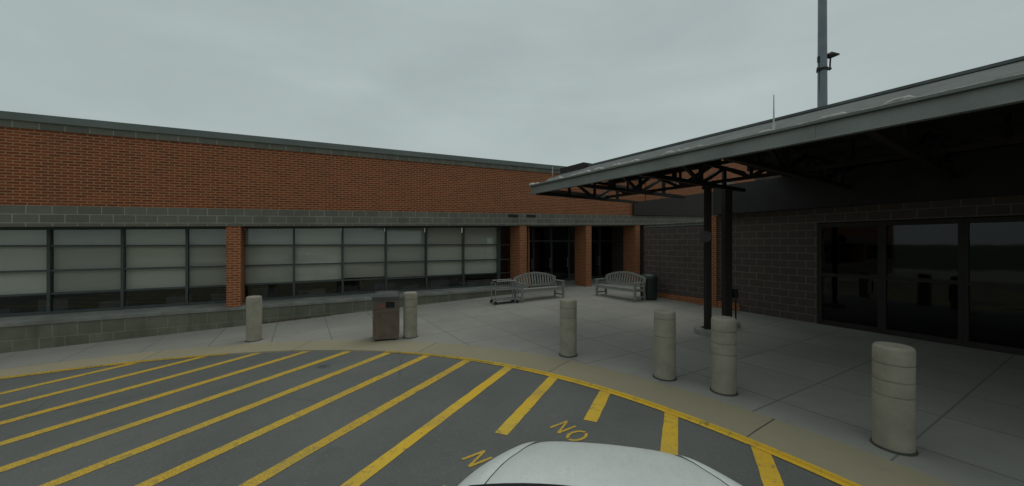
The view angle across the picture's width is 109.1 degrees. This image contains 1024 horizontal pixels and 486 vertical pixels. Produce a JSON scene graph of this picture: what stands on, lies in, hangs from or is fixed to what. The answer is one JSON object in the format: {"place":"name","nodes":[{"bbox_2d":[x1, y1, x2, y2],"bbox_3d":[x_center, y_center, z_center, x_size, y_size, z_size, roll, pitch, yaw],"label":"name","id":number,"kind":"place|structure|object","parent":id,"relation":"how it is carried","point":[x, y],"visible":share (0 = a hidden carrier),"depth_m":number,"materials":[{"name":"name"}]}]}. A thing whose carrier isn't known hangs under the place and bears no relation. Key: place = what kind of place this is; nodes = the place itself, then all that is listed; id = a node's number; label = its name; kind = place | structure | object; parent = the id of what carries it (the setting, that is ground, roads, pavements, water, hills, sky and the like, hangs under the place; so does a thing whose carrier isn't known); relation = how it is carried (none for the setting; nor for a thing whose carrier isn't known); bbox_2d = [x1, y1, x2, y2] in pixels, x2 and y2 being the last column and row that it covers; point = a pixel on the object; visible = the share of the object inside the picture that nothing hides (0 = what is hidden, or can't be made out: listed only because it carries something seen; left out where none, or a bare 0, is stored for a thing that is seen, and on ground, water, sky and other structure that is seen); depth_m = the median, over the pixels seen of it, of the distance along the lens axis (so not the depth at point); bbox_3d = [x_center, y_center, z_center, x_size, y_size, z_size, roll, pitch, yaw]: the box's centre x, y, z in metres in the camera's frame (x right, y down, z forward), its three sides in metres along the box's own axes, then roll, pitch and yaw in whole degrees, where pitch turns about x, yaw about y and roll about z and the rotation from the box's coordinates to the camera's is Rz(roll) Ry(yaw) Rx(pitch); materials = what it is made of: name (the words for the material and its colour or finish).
{"place":"outdoors","nodes":[
{"label":"outdoors","id":0,"kind":"place"},
{"bbox_2d":[0,351,861,485],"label":"road","id":1,"kind":"structure","parent":0,"point":[336,418],"depth_m":4.48,"materials":[{"name":"grey asphalt"}]},
{"bbox_2d":[0,340,954,485],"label":"kerb","id":2,"kind":"structure","parent":1,"relation":"on","point":[856,465],"depth_m":5.16,"materials":[{"name":"concrete"}]},
{"bbox_2d":[458,441,741,485],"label":"parked car","id":3,"kind":"object","parent":1,"relation":"on","point":[555,463],"visible":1,"depth_m":1.88,"materials":[{"name":"white paint"}]},
{"bbox_2d":[0,276,1023,485],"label":"pavement","id":4,"kind":"structure","parent":0,"point":[816,378],"depth_m":6.81,"materials":[{"name":"concrete"}]},
{"bbox_2d":[245,295,262,341],"bbox_3d":[-6.130,1.811,8.670,0.352,1.104,0.352,0,0,37],"label":"bollard","id":5,"kind":"object","parent":4,"relation":"on","point":[253,318],"visible":0.84,"depth_m":8.55,"materials":[{"name":"concrete"}]},
{"bbox_2d":[262,314,329,323],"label":"dead leaves","id":6,"kind":"object","parent":4,"relation":"on","point":[295,319],"visible":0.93,"depth_m":10.91,"materials":[{"name":"brown plant"}]},
{"bbox_2d":[372,291,399,340],"bbox_3d":[-2.930,1.675,8.520,0.594,1.085,0.594,0,0,-16],"label":"litter bin","id":7,"kind":"object","parent":4,"relation":"on","point":[385,309],"visible":1,"depth_m":8.27,"materials":[{"name":"brown plastic"}]},
{"bbox_2d":[403,291,417,338],"bbox_3d":[-2.380,1.699,8.550,0.352,1.104,0.352,0,0,-1],"label":"bollard","id":8,"kind":"object","parent":4,"relation":"on","point":[410,315],"visible":0.96,"depth_m":8.42,"materials":[{"name":"concrete"}]},
{"bbox_2d":[490,279,518,304],"bbox_3d":[-0.270,1.688,12.750,0.910,0.817,0.476,0,0,-22],"label":"metal cart","id":9,"kind":"object","parent":4,"relation":"on","point":[495,299],"visible":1,"depth_m":12.68,"materials":[{"name":"metal"}]},
{"bbox_2d":[513,272,564,301],"bbox_3d":[1.006,1.574,13.448,1.895,0.975,0.682,0,0,-30],"label":"garden bench","id":10,"kind":"object","parent":4,"relation":"on","point":[522,290],"visible":0.92,"depth_m":13.55,"materials":[{"name":"grey wood"}]},
{"bbox_2d":[559,298,577,357],"bbox_3d":[1.060,1.607,6.880,0.352,1.104,0.352,0,0,-10],"label":"bollard","id":11,"kind":"object","parent":4,"relation":"on","point":[568,327],"visible":0.94,"depth_m":6.74,"materials":[{"name":"concrete"}]},
{"bbox_2d":[595,271,645,301],"bbox_3d":[4.027,1.561,13.635,0.682,0.975,1.895,0,0,-33],"label":"garden bench","id":12,"kind":"object","parent":4,"relation":"on","point":[622,288],"visible":1,"depth_m":13.59,"materials":[{"name":"grey wood"}]},
{"bbox_2d":[640,273,657,299],"bbox_3d":[4.990,1.581,13.300,0.640,0.940,0.640,0,0,0],"label":"green bin","id":13,"kind":"object","parent":4,"relation":"on","point":[651,289],"visible":0.82,"depth_m":13.04,"materials":[{"name":"plastic"}]},
{"bbox_2d":[653,309,676,381],"bbox_3d":[2.385,1.599,5.700,0.352,1.104,0.352,0,0,-30],"label":"bollard","id":14,"kind":"object","parent":4,"relation":"on","point":[664,344],"visible":0.97,"depth_m":5.57,"materials":[{"name":"concrete"}]},
{"bbox_2d":[710,315,737,395],"bbox_3d":[2.995,1.598,5.160,0.352,1.104,0.352,0,0,12],"label":"bollard","id":15,"kind":"object","parent":4,"relation":"on","point":[723,355],"visible":0.98,"depth_m":5.03,"materials":[{"name":"concrete"}]},
{"bbox_2d":[528,56,1023,335],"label":"entrance canopy","id":16,"kind":"object","parent":4,"relation":"on","point":[930,123],"visible":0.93,"depth_m":6.00,"materials":[{"name":"metal"}]},
{"bbox_2d":[772,95,775,129],"bbox_3d":[3.656,-1.795,5.095,0.070,0.550,0.070,0,0,0],"label":"lightning rod","id":17,"kind":"object","parent":16,"relation":"on","point":[773,125],"visible":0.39,"depth_m":5.09,"materials":[{"name":"grey metal"}]},
{"bbox_2d":[612,143,1023,355],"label":"block building","id":18,"kind":"structure","parent":4,"relation":"on","point":[909,248],"depth_m":8.45,"materials":[{"name":"brick"}]},
{"bbox_2d":[818,221,881,333],"bbox_3d":[8.268,0.900,8.971,0.176,2.800,1.198,0,0,-30],"label":"glass door","id":19,"kind":"structure","parent":18,"relation":"in","point":[849,254],"depth_m":8.95,"materials":[{"name":"glass"}]},
{"bbox_2d":[882,218,962,345],"bbox_3d":[8.866,0.900,7.931,0.179,2.800,1.198,0,0,-30],"label":"glass door","id":20,"kind":"structure","parent":18,"relation":"in","point":[922,260],"depth_m":7.90,"materials":[{"name":"glass"}]},
{"bbox_2d":[963,216,1023,355],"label":"glass door","id":21,"kind":"structure","parent":18,"relation":"in","point":[993,247],"depth_m":7.10,"materials":[{"name":"glass"}]},
{"bbox_2d":[870,342,918,455],"bbox_3d":[3.930,1.598,3.760,0.352,1.104,0.352,0,0,9],"label":"bollard","id":22,"kind":"object","parent":4,"relation":"on","point":[894,398],"visible":0.97,"depth_m":3.65,"materials":[{"name":"concrete"}]},
{"bbox_2d":[0,0,1023,165],"label":"sky","id":23,"kind":"structure","parent":0,"point":[549,82],"materials":[{"name":"grey"}]},
{"label":"ground","id":24,"kind":"structure","parent":0,"visible":0},
{"bbox_2d":[0,111,765,352],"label":"brick building","id":25,"kind":"structure","parent":24,"relation":"on","point":[111,231],"depth_m":10.87,"materials":[{"name":"brick"}]},
{"bbox_2d":[0,227,45,316],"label":"window","id":26,"kind":"structure","parent":25,"relation":"in","point":[22,249],"depth_m":8.94,"materials":[{"name":"glass"}]},
{"bbox_2d":[46,227,120,313],"bbox_3d":[-11.011,0.669,9.440,1.310,2.197,0.170,0,0,-30],"label":"window","id":27,"kind":"structure","parent":25,"relation":"in","point":[86,259],"depth_m":9.44,"materials":[{"name":"glass"}]},
{"bbox_2d":[121,227,184,308],"bbox_3d":[-9.874,0.652,10.091,1.310,2.231,0.170,0,0,-30],"label":"window","id":28,"kind":"structure","parent":25,"relation":"in","point":[155,256],"depth_m":10.11,"materials":[{"name":"glass"}]},
{"bbox_2d":[185,227,225,304],"bbox_3d":[-8.739,0.635,10.741,1.305,2.265,0.170,0,0,-30],"label":"window","id":29,"kind":"structure","parent":25,"relation":"in","point":[205,247],"depth_m":10.67,"materials":[{"name":"glass"}]},
{"bbox_2d":[245,226,292,300],"bbox_3d":[-7.604,0.618,11.391,1.310,2.299,0.170,0,0,-30],"label":"window","id":30,"kind":"structure","parent":25,"relation":"in","point":[269,249],"depth_m":11.44,"materials":[{"name":"glass"}]},
{"bbox_2d":[293,226,341,297],"bbox_3d":[-6.419,0.600,12.069,1.420,2.336,0.170,0,0,-30],"label":"window","id":31,"kind":"structure","parent":25,"relation":"in","point":[316,249],"depth_m":12.10,"materials":[{"name":"glass"}]},
{"bbox_2d":[341,226,384,294],"bbox_3d":[-5.187,0.581,12.775,1.420,2.373,0.170,0,0,-30],"label":"window","id":32,"kind":"structure","parent":25,"relation":"in","point":[363,247],"depth_m":12.79,"materials":[{"name":"glass"}]},
{"bbox_2d":[385,226,425,290],"bbox_3d":[-3.932,0.562,13.493,1.470,2.411,0.170,0,0,-30],"label":"window","id":33,"kind":"structure","parent":25,"relation":"in","point":[404,245],"depth_m":13.53,"materials":[{"name":"glass"}]},
{"bbox_2d":[425,226,462,289],"bbox_3d":[-2.639,0.543,14.234,1.510,2.451,0.170,0,0,-30],"label":"window","id":34,"kind":"structure","parent":25,"relation":"in","point":[444,244],"depth_m":14.27,"materials":[{"name":"glass"}]},
{"bbox_2d":[463,226,497,286],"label":"window","id":35,"kind":"structure","parent":25,"relation":"in","point":[480,244],"depth_m":15.04,"materials":[{"name":"glass"}]},
{"bbox_2d":[497,226,510,284],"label":"window","id":36,"kind":"structure","parent":25,"relation":"in","point":[499,272],"depth_m":15.35,"materials":[{"name":"metal"}]},
{"bbox_2d":[530,227,532,283],"bbox_3d":[0.533,0.721,17.738,1.100,3.033,0.100,0,0,-30],"label":"glass door","id":37,"kind":"structure","parent":25,"relation":"in","point":[531,240],"depth_m":17.96,"materials":[{"name":"metal"}]},
{"bbox_2d":[532,227,550,282],"bbox_3d":[1.487,0.692,18.285,1.100,3.034,0.100,0,0,-30],"label":"glass door","id":38,"kind":"structure","parent":25,"relation":"in","point":[541,236],"depth_m":18.28,"materials":[{"name":"glass"}]},
{"bbox_2d":[551,227,567,281],"bbox_3d":[2.459,0.670,18.803,1.100,3.046,0.166,0,0,-30],"label":"glass door","id":39,"kind":"structure","parent":25,"relation":"in","point":[559,235],"depth_m":18.84,"materials":[{"name":"glass"}]},
{"bbox_2d":[568,227,574,280],"bbox_3d":[3.397,0.651,19.378,1.100,3.065,0.100,0,0,-30],"label":"glass door","id":40,"kind":"structure","parent":25,"relation":"in","point":[571,230],"depth_m":19.23,"materials":[{"name":"glass"}]},
{"bbox_2d":[591,227,599,278],"bbox_3d":[4.368,0.632,19.896,1.100,3.085,0.166,0,0,-30],"label":"glass door","id":41,"kind":"structure","parent":25,"relation":"in","point":[595,240],"depth_m":20.03,"materials":[{"name":"glass"}]},
{"bbox_2d":[599,226,613,277],"bbox_3d":[5.307,0.614,20.472,1.100,3.106,0.100,0,0,-30],"label":"glass door","id":42,"kind":"structure","parent":25,"relation":"in","point":[605,233],"depth_m":20.43,"materials":[{"name":"glass"}]},
{"bbox_2d":[816,0,839,106],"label":"mast","id":43,"kind":"object","parent":24,"relation":"on","point":[823,68],"visible":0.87,"depth_m":24.81,"materials":[{"name":"metal"}]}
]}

